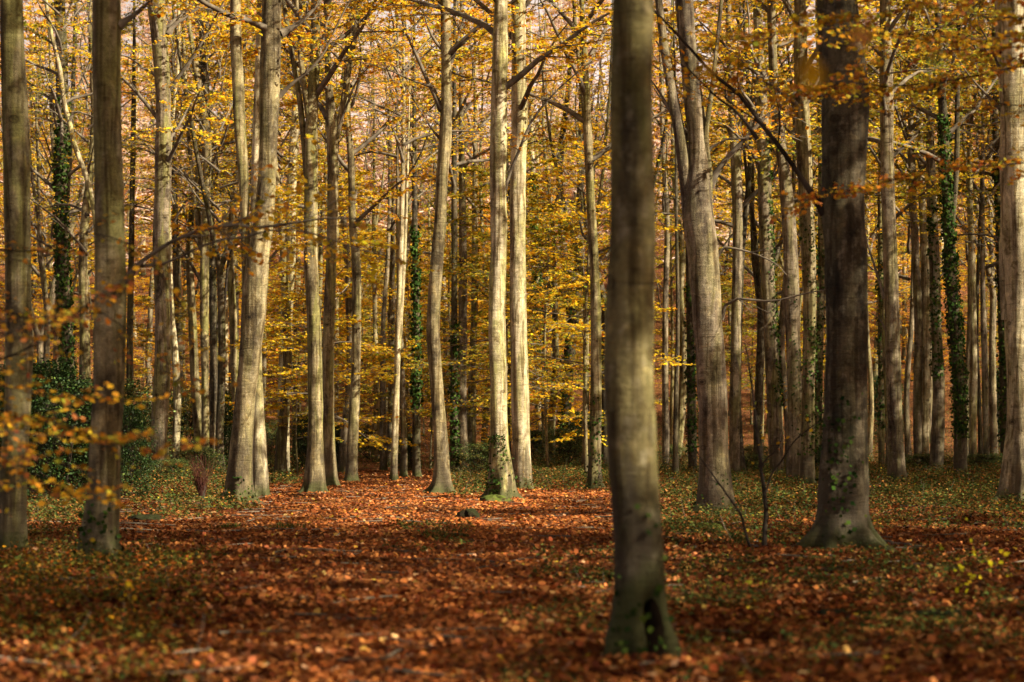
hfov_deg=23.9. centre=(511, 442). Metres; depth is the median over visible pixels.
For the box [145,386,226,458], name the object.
holly bush
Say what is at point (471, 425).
beech tree
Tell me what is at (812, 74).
beech tree
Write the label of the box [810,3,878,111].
beech tree
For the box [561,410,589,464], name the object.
holly bush
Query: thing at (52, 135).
beech tree
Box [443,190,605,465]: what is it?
young beech
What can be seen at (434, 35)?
beech tree
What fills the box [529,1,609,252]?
beech tree
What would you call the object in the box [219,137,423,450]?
young beech
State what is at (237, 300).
beech tree
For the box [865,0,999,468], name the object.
beech tree
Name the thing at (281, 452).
beech tree
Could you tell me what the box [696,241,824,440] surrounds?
young beech
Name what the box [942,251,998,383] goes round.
young beech
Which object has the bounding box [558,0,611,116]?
beech tree
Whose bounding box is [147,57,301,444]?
beech tree
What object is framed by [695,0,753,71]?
beech tree
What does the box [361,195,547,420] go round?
young beech
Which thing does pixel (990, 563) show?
sapling
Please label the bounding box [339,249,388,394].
young beech
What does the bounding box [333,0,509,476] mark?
beech tree
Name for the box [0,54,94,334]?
beech tree
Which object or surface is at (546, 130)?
beech tree
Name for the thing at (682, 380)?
beech tree
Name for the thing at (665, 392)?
beech tree
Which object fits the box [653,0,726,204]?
beech tree
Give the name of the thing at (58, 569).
sapling
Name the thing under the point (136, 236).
beech tree
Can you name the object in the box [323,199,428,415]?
young beech
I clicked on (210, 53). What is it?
beech tree
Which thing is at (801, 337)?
young beech
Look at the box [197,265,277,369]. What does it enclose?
young beech
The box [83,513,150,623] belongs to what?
sapling
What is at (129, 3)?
sky
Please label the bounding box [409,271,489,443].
young beech
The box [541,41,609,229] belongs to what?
beech tree
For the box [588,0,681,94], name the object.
beech tree
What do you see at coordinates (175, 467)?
holly bush
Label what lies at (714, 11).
beech tree
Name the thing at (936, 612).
rotten log
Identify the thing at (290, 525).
grass tuft
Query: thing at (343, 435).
beech tree
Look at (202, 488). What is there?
twiggy stub
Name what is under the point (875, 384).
holly bush
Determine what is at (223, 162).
beech tree
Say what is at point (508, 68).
beech tree
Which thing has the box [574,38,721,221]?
beech tree
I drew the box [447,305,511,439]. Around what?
young beech
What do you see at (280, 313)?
beech tree
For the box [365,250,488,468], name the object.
young beech
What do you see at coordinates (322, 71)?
beech tree
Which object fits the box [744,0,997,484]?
beech tree
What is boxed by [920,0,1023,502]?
beech tree
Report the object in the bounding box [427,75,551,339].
beech tree
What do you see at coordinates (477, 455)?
holly bush
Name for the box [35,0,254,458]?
beech tree
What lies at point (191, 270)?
beech tree
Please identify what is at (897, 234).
beech tree
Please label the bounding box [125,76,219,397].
beech tree
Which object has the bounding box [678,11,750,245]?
beech tree
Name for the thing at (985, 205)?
beech tree
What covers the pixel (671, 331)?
beech tree
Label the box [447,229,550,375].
young beech
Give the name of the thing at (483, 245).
beech tree
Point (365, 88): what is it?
beech tree
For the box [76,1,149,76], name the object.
beech tree
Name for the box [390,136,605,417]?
young beech
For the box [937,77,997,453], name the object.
beech tree
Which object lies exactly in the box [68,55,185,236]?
beech tree
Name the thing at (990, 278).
beech tree
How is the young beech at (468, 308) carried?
on the ground
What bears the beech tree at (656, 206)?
on the ground
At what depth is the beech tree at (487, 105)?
236.80 m
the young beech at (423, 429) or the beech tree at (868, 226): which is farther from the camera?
the beech tree at (868, 226)
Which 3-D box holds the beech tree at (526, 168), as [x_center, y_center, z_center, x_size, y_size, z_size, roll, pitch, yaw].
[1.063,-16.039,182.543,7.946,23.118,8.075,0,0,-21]
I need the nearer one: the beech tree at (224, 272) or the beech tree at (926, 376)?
the beech tree at (926, 376)
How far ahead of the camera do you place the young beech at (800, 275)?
156.12 m
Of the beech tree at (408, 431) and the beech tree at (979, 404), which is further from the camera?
the beech tree at (408, 431)
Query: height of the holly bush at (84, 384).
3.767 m
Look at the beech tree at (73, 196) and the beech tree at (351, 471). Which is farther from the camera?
the beech tree at (73, 196)
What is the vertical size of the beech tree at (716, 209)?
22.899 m
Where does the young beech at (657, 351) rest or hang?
on the ground
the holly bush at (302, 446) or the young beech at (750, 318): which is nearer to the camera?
the holly bush at (302, 446)
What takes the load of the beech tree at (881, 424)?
on the ground
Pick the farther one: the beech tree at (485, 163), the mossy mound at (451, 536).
the beech tree at (485, 163)
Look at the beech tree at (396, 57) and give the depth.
282.77 m
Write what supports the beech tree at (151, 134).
on the ground
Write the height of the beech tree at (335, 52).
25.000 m
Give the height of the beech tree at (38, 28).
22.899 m
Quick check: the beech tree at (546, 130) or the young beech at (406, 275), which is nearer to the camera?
the young beech at (406, 275)
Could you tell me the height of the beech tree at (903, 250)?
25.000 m
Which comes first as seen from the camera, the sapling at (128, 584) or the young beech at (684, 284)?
the sapling at (128, 584)
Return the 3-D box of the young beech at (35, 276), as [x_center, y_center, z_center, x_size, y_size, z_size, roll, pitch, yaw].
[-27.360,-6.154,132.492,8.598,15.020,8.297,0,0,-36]
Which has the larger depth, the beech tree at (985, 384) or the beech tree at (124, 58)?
the beech tree at (124, 58)
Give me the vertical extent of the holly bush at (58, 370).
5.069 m
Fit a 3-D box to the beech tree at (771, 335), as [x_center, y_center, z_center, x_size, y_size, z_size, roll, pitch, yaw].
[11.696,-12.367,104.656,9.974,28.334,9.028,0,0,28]
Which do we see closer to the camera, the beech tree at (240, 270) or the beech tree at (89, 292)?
the beech tree at (240, 270)
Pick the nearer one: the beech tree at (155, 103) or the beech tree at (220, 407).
the beech tree at (220, 407)
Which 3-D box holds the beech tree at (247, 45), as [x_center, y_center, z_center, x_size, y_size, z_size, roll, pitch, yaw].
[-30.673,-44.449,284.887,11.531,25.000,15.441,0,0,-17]
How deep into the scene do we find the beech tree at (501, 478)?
62.23 m
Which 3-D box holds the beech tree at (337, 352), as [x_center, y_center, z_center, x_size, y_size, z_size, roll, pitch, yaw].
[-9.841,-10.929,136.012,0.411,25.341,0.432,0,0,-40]
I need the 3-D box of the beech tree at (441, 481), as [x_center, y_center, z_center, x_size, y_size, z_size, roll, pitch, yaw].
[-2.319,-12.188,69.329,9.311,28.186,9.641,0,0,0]
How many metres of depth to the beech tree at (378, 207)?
154.98 m
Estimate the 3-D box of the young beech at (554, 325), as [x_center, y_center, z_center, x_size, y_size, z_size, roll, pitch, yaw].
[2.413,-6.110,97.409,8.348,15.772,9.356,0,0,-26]
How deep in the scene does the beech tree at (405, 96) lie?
220.83 m
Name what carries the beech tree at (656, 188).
on the ground
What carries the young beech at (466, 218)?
on the ground
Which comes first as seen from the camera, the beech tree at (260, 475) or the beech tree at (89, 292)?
the beech tree at (260, 475)
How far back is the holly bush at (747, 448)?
121.14 m
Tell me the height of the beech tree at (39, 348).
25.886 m
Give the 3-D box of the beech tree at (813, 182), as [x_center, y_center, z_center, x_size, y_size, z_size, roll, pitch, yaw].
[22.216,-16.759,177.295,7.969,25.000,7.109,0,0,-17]
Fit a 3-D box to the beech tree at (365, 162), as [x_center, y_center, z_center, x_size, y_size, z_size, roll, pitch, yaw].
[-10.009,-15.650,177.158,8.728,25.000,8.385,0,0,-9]
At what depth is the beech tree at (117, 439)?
19.76 m
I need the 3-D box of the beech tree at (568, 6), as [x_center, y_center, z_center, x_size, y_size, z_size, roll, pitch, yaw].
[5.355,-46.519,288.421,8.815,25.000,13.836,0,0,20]
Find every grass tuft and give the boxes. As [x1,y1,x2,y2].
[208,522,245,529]
[264,521,308,527]
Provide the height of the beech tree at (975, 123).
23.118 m
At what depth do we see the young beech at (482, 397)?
141.71 m
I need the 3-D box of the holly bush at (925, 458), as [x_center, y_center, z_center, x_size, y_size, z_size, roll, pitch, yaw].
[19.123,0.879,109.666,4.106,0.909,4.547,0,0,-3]
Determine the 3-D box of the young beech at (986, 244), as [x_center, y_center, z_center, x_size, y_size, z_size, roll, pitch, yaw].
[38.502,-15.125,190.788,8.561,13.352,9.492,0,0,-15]
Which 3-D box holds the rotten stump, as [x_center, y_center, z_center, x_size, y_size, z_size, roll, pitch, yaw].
[-0.910,1.527,50.022,0.579,0.330,0.470,0,0,0]
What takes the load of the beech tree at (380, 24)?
on the ground
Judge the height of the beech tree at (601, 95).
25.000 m
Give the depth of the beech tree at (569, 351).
135.82 m
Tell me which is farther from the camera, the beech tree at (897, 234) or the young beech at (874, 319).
the beech tree at (897, 234)
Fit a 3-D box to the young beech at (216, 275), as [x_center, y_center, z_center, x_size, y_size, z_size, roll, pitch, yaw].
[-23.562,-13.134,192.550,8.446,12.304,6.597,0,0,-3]
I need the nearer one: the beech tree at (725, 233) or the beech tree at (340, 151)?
the beech tree at (340, 151)
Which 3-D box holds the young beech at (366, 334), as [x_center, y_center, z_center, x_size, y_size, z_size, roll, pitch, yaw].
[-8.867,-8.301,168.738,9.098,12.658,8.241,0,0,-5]
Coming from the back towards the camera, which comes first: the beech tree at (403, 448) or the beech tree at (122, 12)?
the beech tree at (122, 12)
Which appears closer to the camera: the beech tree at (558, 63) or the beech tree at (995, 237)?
the beech tree at (995, 237)
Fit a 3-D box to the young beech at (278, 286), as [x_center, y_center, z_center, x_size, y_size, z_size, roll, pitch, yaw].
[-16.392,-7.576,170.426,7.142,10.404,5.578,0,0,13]
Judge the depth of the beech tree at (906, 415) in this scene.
123.79 m
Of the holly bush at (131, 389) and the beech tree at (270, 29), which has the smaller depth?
the beech tree at (270, 29)
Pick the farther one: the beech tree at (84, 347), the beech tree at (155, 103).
the beech tree at (155, 103)
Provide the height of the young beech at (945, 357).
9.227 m
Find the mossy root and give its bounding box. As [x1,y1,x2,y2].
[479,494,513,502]
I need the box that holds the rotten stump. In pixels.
[455,508,479,517]
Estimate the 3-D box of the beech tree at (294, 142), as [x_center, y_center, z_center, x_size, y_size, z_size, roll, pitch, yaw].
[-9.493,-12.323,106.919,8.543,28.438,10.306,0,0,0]
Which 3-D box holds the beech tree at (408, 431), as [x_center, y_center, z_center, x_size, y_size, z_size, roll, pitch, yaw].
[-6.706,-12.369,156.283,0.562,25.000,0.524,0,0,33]
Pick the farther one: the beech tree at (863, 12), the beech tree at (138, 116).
the beech tree at (863, 12)
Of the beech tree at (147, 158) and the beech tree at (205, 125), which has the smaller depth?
the beech tree at (205, 125)
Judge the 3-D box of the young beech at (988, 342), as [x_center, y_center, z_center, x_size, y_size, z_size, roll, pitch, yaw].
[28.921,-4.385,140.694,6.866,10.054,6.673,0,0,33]
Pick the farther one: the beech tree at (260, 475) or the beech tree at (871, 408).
the beech tree at (871, 408)
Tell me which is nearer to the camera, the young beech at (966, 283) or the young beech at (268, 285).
the young beech at (966, 283)
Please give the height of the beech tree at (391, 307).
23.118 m
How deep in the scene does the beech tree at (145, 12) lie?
263.89 m
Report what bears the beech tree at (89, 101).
on the ground
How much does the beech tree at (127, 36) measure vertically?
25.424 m
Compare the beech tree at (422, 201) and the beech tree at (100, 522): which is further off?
the beech tree at (422, 201)
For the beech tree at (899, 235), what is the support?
on the ground
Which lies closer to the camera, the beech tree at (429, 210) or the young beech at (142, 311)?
the beech tree at (429, 210)
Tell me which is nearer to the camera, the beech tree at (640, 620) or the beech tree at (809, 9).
the beech tree at (640, 620)
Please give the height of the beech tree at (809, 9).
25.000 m
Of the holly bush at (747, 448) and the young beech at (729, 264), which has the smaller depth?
the holly bush at (747, 448)
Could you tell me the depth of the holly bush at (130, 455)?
65.22 m
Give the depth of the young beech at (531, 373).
162.46 m
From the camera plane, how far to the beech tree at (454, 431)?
107.79 m
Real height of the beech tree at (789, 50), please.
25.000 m
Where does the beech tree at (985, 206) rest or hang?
on the ground
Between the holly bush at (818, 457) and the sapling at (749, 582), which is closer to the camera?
the sapling at (749, 582)
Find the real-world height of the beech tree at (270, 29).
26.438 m
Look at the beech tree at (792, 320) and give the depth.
82.75 m
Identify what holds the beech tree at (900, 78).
on the ground
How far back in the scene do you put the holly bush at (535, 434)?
135.54 m
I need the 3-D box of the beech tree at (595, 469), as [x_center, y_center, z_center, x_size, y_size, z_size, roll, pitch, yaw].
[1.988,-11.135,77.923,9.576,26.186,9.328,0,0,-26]
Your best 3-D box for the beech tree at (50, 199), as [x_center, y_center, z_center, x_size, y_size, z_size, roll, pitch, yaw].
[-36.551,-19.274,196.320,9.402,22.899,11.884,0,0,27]
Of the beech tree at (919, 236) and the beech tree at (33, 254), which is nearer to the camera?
the beech tree at (33, 254)
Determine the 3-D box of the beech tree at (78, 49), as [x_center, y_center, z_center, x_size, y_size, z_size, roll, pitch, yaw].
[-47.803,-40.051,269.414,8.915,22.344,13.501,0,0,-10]
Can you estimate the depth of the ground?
63.77 m
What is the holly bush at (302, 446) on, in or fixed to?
on the ground
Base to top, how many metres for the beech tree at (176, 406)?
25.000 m
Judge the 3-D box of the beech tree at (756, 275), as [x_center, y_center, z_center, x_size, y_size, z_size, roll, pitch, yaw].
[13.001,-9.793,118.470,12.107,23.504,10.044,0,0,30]
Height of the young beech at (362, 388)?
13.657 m
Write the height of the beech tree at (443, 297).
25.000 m
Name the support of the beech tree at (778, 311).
on the ground
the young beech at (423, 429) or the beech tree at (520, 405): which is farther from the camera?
the young beech at (423, 429)
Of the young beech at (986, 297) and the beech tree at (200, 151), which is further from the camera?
the young beech at (986, 297)
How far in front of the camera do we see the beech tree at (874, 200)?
146.81 m
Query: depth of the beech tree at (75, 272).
136.19 m
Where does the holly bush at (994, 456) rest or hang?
on the ground
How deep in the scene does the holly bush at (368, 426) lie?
141.32 m
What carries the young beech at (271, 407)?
on the ground
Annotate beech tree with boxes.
[0,0,33,553]
[0,0,152,371]
[0,0,173,239]
[0,0,191,471]
[0,0,192,466]
[0,17,129,366]
[0,26,93,465]
[0,37,86,224]
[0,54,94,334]
[0,93,150,300]
[0,106,93,339]
[0,147,52,271]
[0,191,4,265]
[0,205,243,516]
[2,99,94,377]
[23,0,67,102]
[23,0,70,122]
[25,0,256,476]
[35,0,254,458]
[43,0,88,80]
[44,104,154,252]
[45,1,90,124]
[47,48,142,275]
[66,0,138,69]
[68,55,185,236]
[69,19,149,139]
[71,115,136,362]
[72,0,438,562]
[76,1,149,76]
[80,39,185,345]
[84,0,254,459]
[121,0,168,126]
[121,1,199,82]
[121,5,190,192]
[121,41,219,274]
[122,0,303,459]
[122,0,304,475]
[122,28,250,240]
[123,0,247,464]
[124,30,195,162]
[125,1,300,463]
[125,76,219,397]
[126,0,135,405]
[137,2,232,127]
[140,0,339,427]
[143,0,350,502]
[146,54,154,412]
[147,39,357,423]
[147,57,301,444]
[147,89,229,422]
[148,0,420,315]
[150,0,318,414]
[151,0,288,457]
[180,2,318,237]
[185,15,278,183]
[193,0,399,487]
[201,0,388,472]
[206,10,373,474]
[213,1,256,161]
[215,0,366,458]
[218,63,303,246]
[221,82,343,314]
[227,0,455,481]
[233,139,238,340]
[239,75,382,299]
[239,76,367,252]
[248,0,440,493]
[251,0,270,496]
[278,31,394,258]
[278,77,302,334]
[285,0,393,233]
[302,0,369,156]
[307,0,370,83]
[313,0,667,499]
[318,98,428,308]
[320,0,510,480]
[321,0,508,476]
[321,34,428,308]
[333,0,432,187]
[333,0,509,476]
[334,32,338,454]
[335,18,382,142]
[336,18,351,472]
[338,74,425,391]
[344,12,485,470]
[349,0,558,494]
[354,27,438,200]
[355,53,469,310]
[359,37,489,464]
[367,10,470,230]
[369,0,576,473]
[370,13,409,117]
[372,49,379,462]
[375,71,529,256]
[378,0,574,473]
[378,115,471,426]
[384,72,439,466]
[399,0,602,488]
[405,0,584,469]
[405,1,470,109]
[405,57,411,436]
[411,0,723,488]
[425,0,492,169]
[427,34,527,206]
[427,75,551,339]
[444,40,583,465]
[451,39,542,171]
[465,83,577,238]
[467,0,611,456]
[468,103,609,405]
[470,19,574,450]
[478,0,545,91]
[479,48,489,460]
[480,12,529,114]
[483,30,577,300]
[486,2,547,130]
[489,1,608,470]
[507,0,670,475]
[526,0,597,179]
[528,0,599,100]
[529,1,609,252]
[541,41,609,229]
[543,98,609,320]
[546,47,672,464]
[551,0,821,472]
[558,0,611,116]
[564,46,662,322]
[569,67,730,266]
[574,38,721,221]
[587,0,611,119]
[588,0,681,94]
[595,40,677,201]
[598,0,766,472]
[602,0,684,662]
[602,0,694,58]
[603,0,743,467]
[608,0,756,468]
[652,0,819,475]
[652,0,824,515]
[652,75,757,245]
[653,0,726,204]
[653,0,895,550]
[654,0,897,484]
[654,42,747,458]
[655,88,749,268]
[656,1,912,468]
[657,86,779,301]
[657,116,778,415]
[665,0,876,474]
[668,0,936,480]
[670,0,679,476]
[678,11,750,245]
[678,41,797,261]
[687,0,1023,223]
[694,6,751,28]
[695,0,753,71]
[696,1,747,118]
[699,0,942,87]
[703,0,779,101]
[704,1,793,119]
[713,80,817,433]
[716,0,878,467]
[724,16,816,236]
[728,64,868,314]
[738,12,814,155]
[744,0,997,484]
[744,56,817,392]
[744,108,941,420]
[749,0,999,465]
[750,1,815,65]
[776,35,877,265]
[777,113,817,264]
[780,0,989,467]
[781,0,998,474]
[785,17,957,459]
[796,95,910,312]
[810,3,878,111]
[815,0,825,467]
[816,1,991,464]
[816,48,878,249]
[859,0,896,130]
[865,0,999,466]
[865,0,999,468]
[865,5,995,459]
[865,124,960,286]
[866,0,1006,458]
[867,65,941,333]
[867,91,986,443]
[868,50,900,380]
[870,0,998,468]
[872,98,959,380]
[875,101,884,466]
[894,132,964,270]
[895,32,980,271]
[896,62,994,457]
[901,188,907,363]
[905,0,999,467]
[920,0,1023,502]
[920,19,999,258]
[922,21,994,245]
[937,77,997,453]
[956,84,999,425]
[957,113,999,272]
[958,141,994,264]
[960,174,996,270]
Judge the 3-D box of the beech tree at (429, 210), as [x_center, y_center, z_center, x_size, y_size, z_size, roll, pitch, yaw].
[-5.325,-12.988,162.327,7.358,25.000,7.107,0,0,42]
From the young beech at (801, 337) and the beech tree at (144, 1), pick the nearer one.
the young beech at (801, 337)
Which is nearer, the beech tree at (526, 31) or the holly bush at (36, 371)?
the holly bush at (36, 371)
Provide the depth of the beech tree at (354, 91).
242.32 m
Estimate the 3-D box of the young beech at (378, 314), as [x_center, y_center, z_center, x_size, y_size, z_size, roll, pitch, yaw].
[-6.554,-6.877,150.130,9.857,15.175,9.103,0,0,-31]
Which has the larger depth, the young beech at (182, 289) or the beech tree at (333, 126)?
the young beech at (182, 289)
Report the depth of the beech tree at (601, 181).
107.69 m
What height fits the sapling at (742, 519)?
2.102 m
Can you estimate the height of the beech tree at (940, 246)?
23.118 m
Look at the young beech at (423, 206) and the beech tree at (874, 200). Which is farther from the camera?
the young beech at (423, 206)
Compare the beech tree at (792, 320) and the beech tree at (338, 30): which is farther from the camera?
the beech tree at (338, 30)
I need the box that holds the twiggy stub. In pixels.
[186,446,216,500]
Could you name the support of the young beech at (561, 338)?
on the ground
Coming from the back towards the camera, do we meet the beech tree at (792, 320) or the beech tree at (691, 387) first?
the beech tree at (691, 387)
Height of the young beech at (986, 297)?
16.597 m
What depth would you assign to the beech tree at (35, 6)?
290.30 m
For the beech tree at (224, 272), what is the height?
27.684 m
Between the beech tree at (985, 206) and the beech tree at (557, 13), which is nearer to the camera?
the beech tree at (985, 206)
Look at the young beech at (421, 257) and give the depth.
172.16 m
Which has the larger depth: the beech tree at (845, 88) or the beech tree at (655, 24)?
the beech tree at (655, 24)
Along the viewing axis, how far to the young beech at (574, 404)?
141.70 m
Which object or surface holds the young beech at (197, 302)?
on the ground
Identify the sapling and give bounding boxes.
[23,520,102,588]
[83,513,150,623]
[661,397,750,547]
[703,561,767,593]
[739,342,826,545]
[939,518,1019,594]
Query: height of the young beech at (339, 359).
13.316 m
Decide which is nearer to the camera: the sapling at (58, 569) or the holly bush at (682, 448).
the sapling at (58, 569)
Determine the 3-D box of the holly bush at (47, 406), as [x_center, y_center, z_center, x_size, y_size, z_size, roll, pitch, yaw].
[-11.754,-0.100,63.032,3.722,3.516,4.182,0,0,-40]
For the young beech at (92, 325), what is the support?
on the ground
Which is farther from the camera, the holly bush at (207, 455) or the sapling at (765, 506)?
the holly bush at (207, 455)
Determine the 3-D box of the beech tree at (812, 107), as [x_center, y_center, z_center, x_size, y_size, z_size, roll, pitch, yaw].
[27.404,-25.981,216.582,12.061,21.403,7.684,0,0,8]
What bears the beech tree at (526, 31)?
on the ground
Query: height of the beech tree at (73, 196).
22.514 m
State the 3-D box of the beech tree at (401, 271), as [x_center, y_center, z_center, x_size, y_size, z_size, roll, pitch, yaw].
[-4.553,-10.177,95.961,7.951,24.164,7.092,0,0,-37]
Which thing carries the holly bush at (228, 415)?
on the ground
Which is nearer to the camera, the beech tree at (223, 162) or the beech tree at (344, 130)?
the beech tree at (223, 162)
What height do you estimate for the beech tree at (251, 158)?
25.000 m
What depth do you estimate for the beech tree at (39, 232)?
122.18 m
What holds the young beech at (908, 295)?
on the ground
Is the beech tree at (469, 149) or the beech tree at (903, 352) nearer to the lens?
the beech tree at (903, 352)
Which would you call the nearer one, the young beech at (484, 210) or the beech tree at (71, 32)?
the young beech at (484, 210)
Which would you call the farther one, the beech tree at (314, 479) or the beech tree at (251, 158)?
the beech tree at (251, 158)
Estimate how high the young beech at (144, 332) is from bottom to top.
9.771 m
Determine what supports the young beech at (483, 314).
on the ground
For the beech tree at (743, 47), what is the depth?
240.23 m
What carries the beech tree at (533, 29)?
on the ground
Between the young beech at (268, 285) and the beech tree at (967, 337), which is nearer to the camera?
the beech tree at (967, 337)
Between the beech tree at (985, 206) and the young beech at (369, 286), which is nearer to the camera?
the beech tree at (985, 206)
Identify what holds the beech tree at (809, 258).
on the ground
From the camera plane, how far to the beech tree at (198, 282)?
154.98 m
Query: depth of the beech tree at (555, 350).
125.41 m
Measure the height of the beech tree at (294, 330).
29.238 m
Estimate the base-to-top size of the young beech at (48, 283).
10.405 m
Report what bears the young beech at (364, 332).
on the ground
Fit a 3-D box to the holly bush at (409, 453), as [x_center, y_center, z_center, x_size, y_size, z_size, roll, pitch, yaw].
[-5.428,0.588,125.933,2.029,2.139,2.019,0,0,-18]
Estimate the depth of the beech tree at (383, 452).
125.82 m
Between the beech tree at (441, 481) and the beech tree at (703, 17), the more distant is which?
the beech tree at (703, 17)
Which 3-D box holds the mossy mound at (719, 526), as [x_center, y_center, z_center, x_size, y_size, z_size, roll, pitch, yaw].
[3.252,1.476,40.008,0.670,0.310,0.498,0,0,0]
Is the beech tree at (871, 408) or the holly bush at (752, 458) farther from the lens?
the beech tree at (871, 408)
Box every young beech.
[0,213,78,408]
[0,308,78,410]
[1,232,78,330]
[39,232,151,378]
[90,181,271,425]
[125,283,231,456]
[126,275,172,387]
[171,242,275,397]
[185,203,241,333]
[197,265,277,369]
[217,211,280,327]
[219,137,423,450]
[226,281,372,476]
[228,134,418,449]
[228,275,304,382]
[264,219,374,463]
[266,250,387,418]
[269,186,388,360]
[272,251,408,431]
[302,230,389,364]
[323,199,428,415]
[334,230,481,429]
[339,246,441,373]
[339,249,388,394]
[339,299,386,386]
[341,249,389,340]
[360,210,480,447]
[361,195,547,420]
[361,209,458,398]
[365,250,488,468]
[372,236,511,436]
[379,274,457,435]
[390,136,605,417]
[404,173,529,326]
[407,244,530,397]
[409,170,509,331]
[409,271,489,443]
[411,252,482,364]
[411,277,483,394]
[422,252,567,429]
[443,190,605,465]
[446,314,549,447]
[447,163,529,303]
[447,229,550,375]
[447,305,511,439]
[447,319,539,438]
[448,195,605,475]
[460,111,695,474]
[467,206,542,284]
[477,299,547,412]
[479,196,606,424]
[526,250,565,358]
[526,275,589,369]
[526,282,590,430]
[530,171,679,440]
[653,231,765,443]
[658,226,731,313]
[695,239,802,424]
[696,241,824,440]
[720,201,825,434]
[743,264,823,409]
[765,242,877,405]
[868,186,967,351]
[868,240,920,379]
[899,292,951,403]
[941,233,997,353]
[942,200,995,302]
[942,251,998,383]
[950,293,998,403]
[964,229,998,363]
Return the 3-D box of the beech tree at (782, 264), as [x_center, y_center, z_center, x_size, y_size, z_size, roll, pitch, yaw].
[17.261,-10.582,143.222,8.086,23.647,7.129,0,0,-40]
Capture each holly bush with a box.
[0,353,91,467]
[0,355,75,487]
[0,372,128,499]
[48,374,132,486]
[120,399,166,498]
[122,376,183,469]
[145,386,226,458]
[146,458,195,482]
[167,446,228,477]
[224,388,232,464]
[265,419,294,470]
[290,409,307,471]
[335,420,361,468]
[358,420,399,458]
[398,436,426,470]
[451,440,489,473]
[512,428,559,465]
[531,424,606,469]
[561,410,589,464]
[657,443,687,465]
[743,443,769,466]
[744,452,769,470]
[815,448,820,468]
[868,373,911,443]
[905,452,953,467]
[950,452,1002,466]
[977,368,999,452]
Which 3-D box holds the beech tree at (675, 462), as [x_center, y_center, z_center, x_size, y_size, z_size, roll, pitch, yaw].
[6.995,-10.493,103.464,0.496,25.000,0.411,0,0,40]
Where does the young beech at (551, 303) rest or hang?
on the ground
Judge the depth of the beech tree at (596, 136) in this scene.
142.72 m
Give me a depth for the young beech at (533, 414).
133.65 m
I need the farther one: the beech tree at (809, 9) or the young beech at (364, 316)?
the beech tree at (809, 9)
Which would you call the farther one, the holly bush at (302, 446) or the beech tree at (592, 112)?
the beech tree at (592, 112)
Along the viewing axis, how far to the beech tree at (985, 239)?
148.70 m
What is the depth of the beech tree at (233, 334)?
113.31 m
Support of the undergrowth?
on the ground
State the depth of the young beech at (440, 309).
167.43 m
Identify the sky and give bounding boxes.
[0,0,991,141]
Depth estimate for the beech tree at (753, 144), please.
206.29 m
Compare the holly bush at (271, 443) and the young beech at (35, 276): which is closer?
the holly bush at (271, 443)
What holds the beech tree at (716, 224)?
on the ground
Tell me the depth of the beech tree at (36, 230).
156.23 m
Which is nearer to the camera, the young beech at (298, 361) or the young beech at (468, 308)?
the young beech at (298, 361)
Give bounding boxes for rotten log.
[815,609,850,617]
[897,609,972,616]
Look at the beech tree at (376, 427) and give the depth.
138.67 m
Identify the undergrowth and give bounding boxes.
[0,265,1023,681]
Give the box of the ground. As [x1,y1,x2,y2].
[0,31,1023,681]
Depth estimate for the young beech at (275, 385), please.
133.81 m
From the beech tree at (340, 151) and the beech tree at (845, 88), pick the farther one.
the beech tree at (340, 151)
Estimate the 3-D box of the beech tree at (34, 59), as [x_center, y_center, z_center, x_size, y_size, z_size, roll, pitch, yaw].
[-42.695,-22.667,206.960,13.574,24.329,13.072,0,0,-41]
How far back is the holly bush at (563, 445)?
121.16 m
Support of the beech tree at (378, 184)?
on the ground
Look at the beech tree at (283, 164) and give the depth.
184.96 m
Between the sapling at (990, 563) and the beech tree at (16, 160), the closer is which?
the sapling at (990, 563)
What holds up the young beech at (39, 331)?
on the ground
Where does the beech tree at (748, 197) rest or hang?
on the ground
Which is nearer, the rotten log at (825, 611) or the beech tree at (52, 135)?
the rotten log at (825, 611)
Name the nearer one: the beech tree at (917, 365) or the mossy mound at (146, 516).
the mossy mound at (146, 516)
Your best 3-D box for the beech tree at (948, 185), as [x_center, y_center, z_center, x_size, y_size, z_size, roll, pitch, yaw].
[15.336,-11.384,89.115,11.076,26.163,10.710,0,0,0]
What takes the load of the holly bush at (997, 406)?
on the ground
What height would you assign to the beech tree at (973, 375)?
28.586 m
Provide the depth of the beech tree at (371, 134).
209.37 m
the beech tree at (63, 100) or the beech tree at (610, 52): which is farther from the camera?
the beech tree at (610, 52)
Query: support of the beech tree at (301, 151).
on the ground
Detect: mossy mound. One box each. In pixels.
[127,514,164,521]
[429,533,475,539]
[693,522,722,532]
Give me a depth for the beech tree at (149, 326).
165.55 m
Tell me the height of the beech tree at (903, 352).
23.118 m
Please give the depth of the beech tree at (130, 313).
113.25 m
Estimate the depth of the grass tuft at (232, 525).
42.98 m
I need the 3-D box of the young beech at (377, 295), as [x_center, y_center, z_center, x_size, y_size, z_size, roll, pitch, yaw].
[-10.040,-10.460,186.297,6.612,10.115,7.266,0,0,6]
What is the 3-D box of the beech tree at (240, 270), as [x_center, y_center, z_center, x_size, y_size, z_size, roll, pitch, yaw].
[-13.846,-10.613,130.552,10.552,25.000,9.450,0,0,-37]
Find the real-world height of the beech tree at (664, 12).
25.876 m
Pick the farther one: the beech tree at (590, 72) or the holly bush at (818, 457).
the beech tree at (590, 72)
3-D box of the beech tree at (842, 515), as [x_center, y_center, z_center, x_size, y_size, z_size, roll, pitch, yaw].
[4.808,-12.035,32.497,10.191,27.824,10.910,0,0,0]
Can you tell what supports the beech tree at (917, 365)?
on the ground
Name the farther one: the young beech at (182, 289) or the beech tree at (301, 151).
the beech tree at (301, 151)
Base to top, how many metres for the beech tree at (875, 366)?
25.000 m
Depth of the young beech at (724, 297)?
150.76 m

